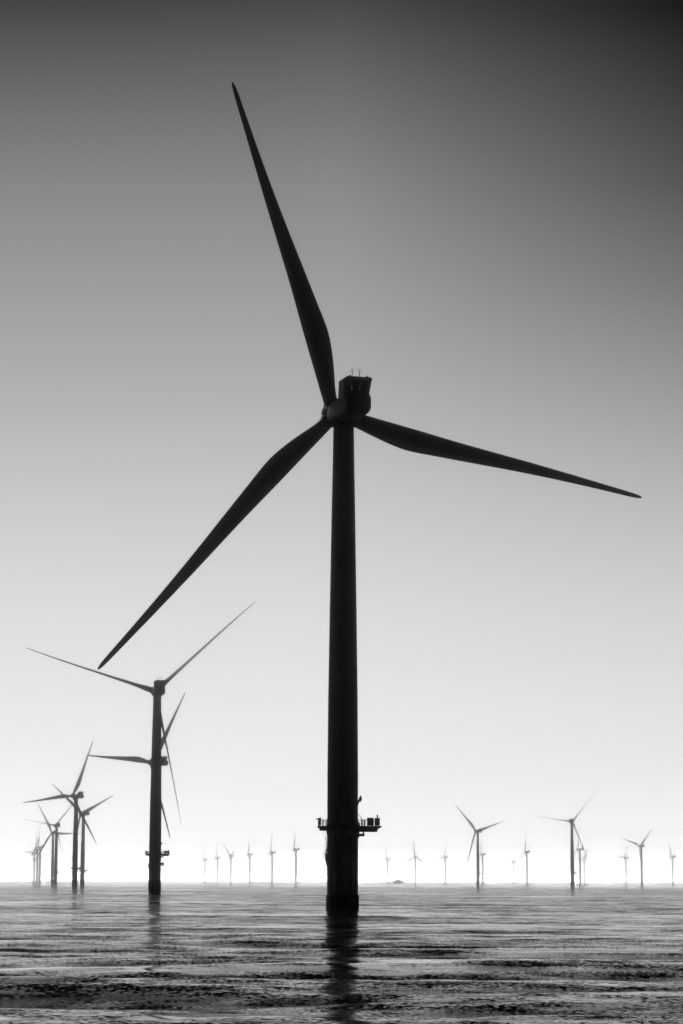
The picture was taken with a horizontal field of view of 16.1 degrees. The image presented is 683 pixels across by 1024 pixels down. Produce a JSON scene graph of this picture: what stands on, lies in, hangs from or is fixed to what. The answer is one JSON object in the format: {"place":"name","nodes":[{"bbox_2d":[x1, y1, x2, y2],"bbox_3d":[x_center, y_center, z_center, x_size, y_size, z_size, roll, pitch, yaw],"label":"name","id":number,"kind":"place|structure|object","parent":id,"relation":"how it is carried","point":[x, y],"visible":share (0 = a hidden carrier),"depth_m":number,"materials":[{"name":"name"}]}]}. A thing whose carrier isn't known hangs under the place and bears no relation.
{"place":"outdoors","nodes":[
{"label":"outdoors","id":0,"kind":"place"},
{"bbox_2d":[0,881,682,1023],"bbox_3d":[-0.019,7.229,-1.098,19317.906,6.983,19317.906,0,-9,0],"label":"sea","id":1,"kind":"structure","parent":0,"point":[111,952],"depth_m":148.25,"materials":[{"name":"black liquid"}]},
{"bbox_2d":[25,838,38,880],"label":"wind turbine","id":2,"kind":"object","parent":1,"relation":"in","point":[34,876],"visible":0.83,"depth_m":6998.86,"materials":[{"name":"paint"}]},
{"bbox_2d":[27,836,38,880],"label":"wind turbine","id":3,"kind":"object","parent":1,"relation":"in","point":[37,850],"visible":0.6,"depth_m":6265.88,"materials":[{"name":"paint"}]},
{"bbox_2d":[32,829,43,880],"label":"wind turbine","id":4,"kind":"object","parent":1,"relation":"in","point":[40,856],"visible":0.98,"depth_m":5692.24,"materials":[{"name":"paint"}]},
{"bbox_2d":[22,805,71,881],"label":"wind turbine","id":5,"kind":"object","parent":1,"relation":"in","point":[56,826],"visible":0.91,"depth_m":3454.62,"materials":[{"name":"paint"}]},
{"bbox_2d":[35,804,80,881],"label":"wind turbine","id":6,"kind":"object","parent":1,"relation":"in","point":[52,859],"visible":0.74,"depth_m":4002.00,"materials":[{"name":"paint"}]},
{"bbox_2d":[23,741,95,883],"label":"wind turbine","id":7,"kind":"object","parent":1,"relation":"in","point":[74,867],"visible":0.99,"depth_m":2225.77,"materials":[{"name":"paint"}]},
{"bbox_2d":[53,785,113,882],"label":"wind turbine","id":8,"kind":"object","parent":1,"relation":"in","point":[82,870],"visible":0.79,"depth_m":2817.49,"materials":[{"name":"paint"}]},
{"bbox_2d":[88,693,184,865],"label":"wind turbine","id":9,"kind":"object","parent":1,"relation":"in","point":[164,761],"visible":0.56,"depth_m":1584.23,"materials":[{"name":"paint"}]},
{"bbox_2d":[27,601,255,889],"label":"wind turbine","id":10,"kind":"object","parent":1,"relation":"in","point":[155,853],"visible":0.99,"depth_m":985.84,"materials":[{"name":"paint"}]},
{"bbox_2d":[198,856,206,881],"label":"wind turbine","id":11,"kind":"object","parent":1,"relation":"in","point":[204,867],"visible":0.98,"depth_m":8768.57,"materials":[{"name":"paint"}]},
{"bbox_2d":[211,851,219,881],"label":"wind turbine","id":12,"kind":"object","parent":1,"relation":"in","point":[216,857],"visible":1,"depth_m":8211.21,"materials":[{"name":"paint"}]},
{"bbox_2d":[224,845,235,881],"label":"wind turbine","id":13,"kind":"object","parent":1,"relation":"in","point":[230,857],"visible":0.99,"depth_m":7649.57,"materials":[{"name":"paint"}]},
{"bbox_2d":[244,848,252,881],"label":"wind turbine","id":14,"kind":"object","parent":1,"relation":"in","point":[248,854],"visible":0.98,"depth_m":7172.90,"materials":[{"name":"paint"}]},
{"bbox_2d":[266,840,275,881],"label":"wind turbine","id":15,"kind":"object","parent":1,"relation":"in","point":[272,876],"visible":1,"depth_m":6638.45,"materials":[{"name":"paint"}]},
{"bbox_2d":[290,838,299,881],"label":"wind turbine","id":16,"kind":"object","parent":1,"relation":"in","point":[295,851],"visible":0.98,"depth_m":5996.27,"materials":[{"name":"paint"}]},
{"bbox_2d":[98,82,641,908],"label":"wind turbine","id":17,"kind":"object","parent":1,"relation":"in","point":[346,410],"visible":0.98,"depth_m":383.95,"materials":[{"name":"paint"}]},
{"bbox_2d":[382,846,389,881],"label":"wind turbine","id":18,"kind":"object","parent":1,"relation":"in","point":[387,863],"visible":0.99,"depth_m":8550.12,"materials":[{"name":"paint"}]},
{"bbox_2d":[402,841,423,881],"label":"wind turbine","id":19,"kind":"object","parent":1,"relation":"in","point":[415,861],"visible":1,"depth_m":7724.91,"materials":[{"name":"paint"}]},
{"bbox_2d":[438,844,447,881],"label":"wind turbine","id":20,"kind":"object","parent":1,"relation":"in","point":[445,863],"visible":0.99,"depth_m":7837.74,"materials":[{"name":"paint"}]},
{"bbox_2d":[456,806,500,882],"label":"wind turbine","id":21,"kind":"object","parent":1,"relation":"in","point":[478,831],"visible":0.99,"depth_m":3758.76,"materials":[{"name":"paint"}]},
{"bbox_2d":[479,839,485,881],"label":"wind turbine","id":22,"kind":"object","parent":1,"relation":"in","point":[482,877],"visible":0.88,"depth_m":6940.51,"materials":[{"name":"paint"}]},
{"bbox_2d":[509,857,515,881],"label":"wind turbine","id":23,"kind":"object","parent":1,"relation":"in","point":[512,862],"visible":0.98,"depth_m":9425.10,"materials":[{"name":"paint"}]},
{"bbox_2d":[519,841,529,882],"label":"wind turbine","id":24,"kind":"object","parent":1,"relation":"in","point":[526,853],"visible":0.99,"depth_m":6342.66,"materials":[{"name":"paint"}]},
{"bbox_2d":[532,790,596,883],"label":"wind turbine","id":25,"kind":"object","parent":1,"relation":"in","point":[572,869],"visible":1,"depth_m":3153.41,"materials":[{"name":"paint"}]},
{"bbox_2d":[574,838,583,882],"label":"wind turbine","id":26,"kind":"object","parent":1,"relation":"in","point":[579,854],"visible":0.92,"depth_m":5831.76,"materials":[{"name":"paint"}]},
{"bbox_2d":[576,848,588,882],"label":"wind turbine","id":27,"kind":"object","parent":1,"relation":"in","point":[583,859],"visible":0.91,"depth_m":8528.43,"materials":[{"name":"paint"}]},
{"bbox_2d":[621,846,628,882],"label":"wind turbine","id":28,"kind":"object","parent":1,"relation":"in","point":[624,857],"visible":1,"depth_m":7819.52,"materials":[{"name":"paint"}]},
{"bbox_2d":[623,829,651,882],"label":"wind turbine","id":29,"kind":"object","parent":1,"relation":"in","point":[641,845],"visible":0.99,"depth_m":5301.79,"materials":[{"name":"paint"}]},
{"bbox_2d":[666,843,674,882],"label":"wind turbine","id":30,"kind":"object","parent":1,"relation":"in","point":[673,878],"visible":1,"depth_m":7338.22,"materials":[{"name":"paint"}]},
{"bbox_2d":[0,0,682,882],"label":"sky","id":31,"kind":"structure","parent":0,"point":[480,202],"materials":[{"name":"grey"}]}
]}

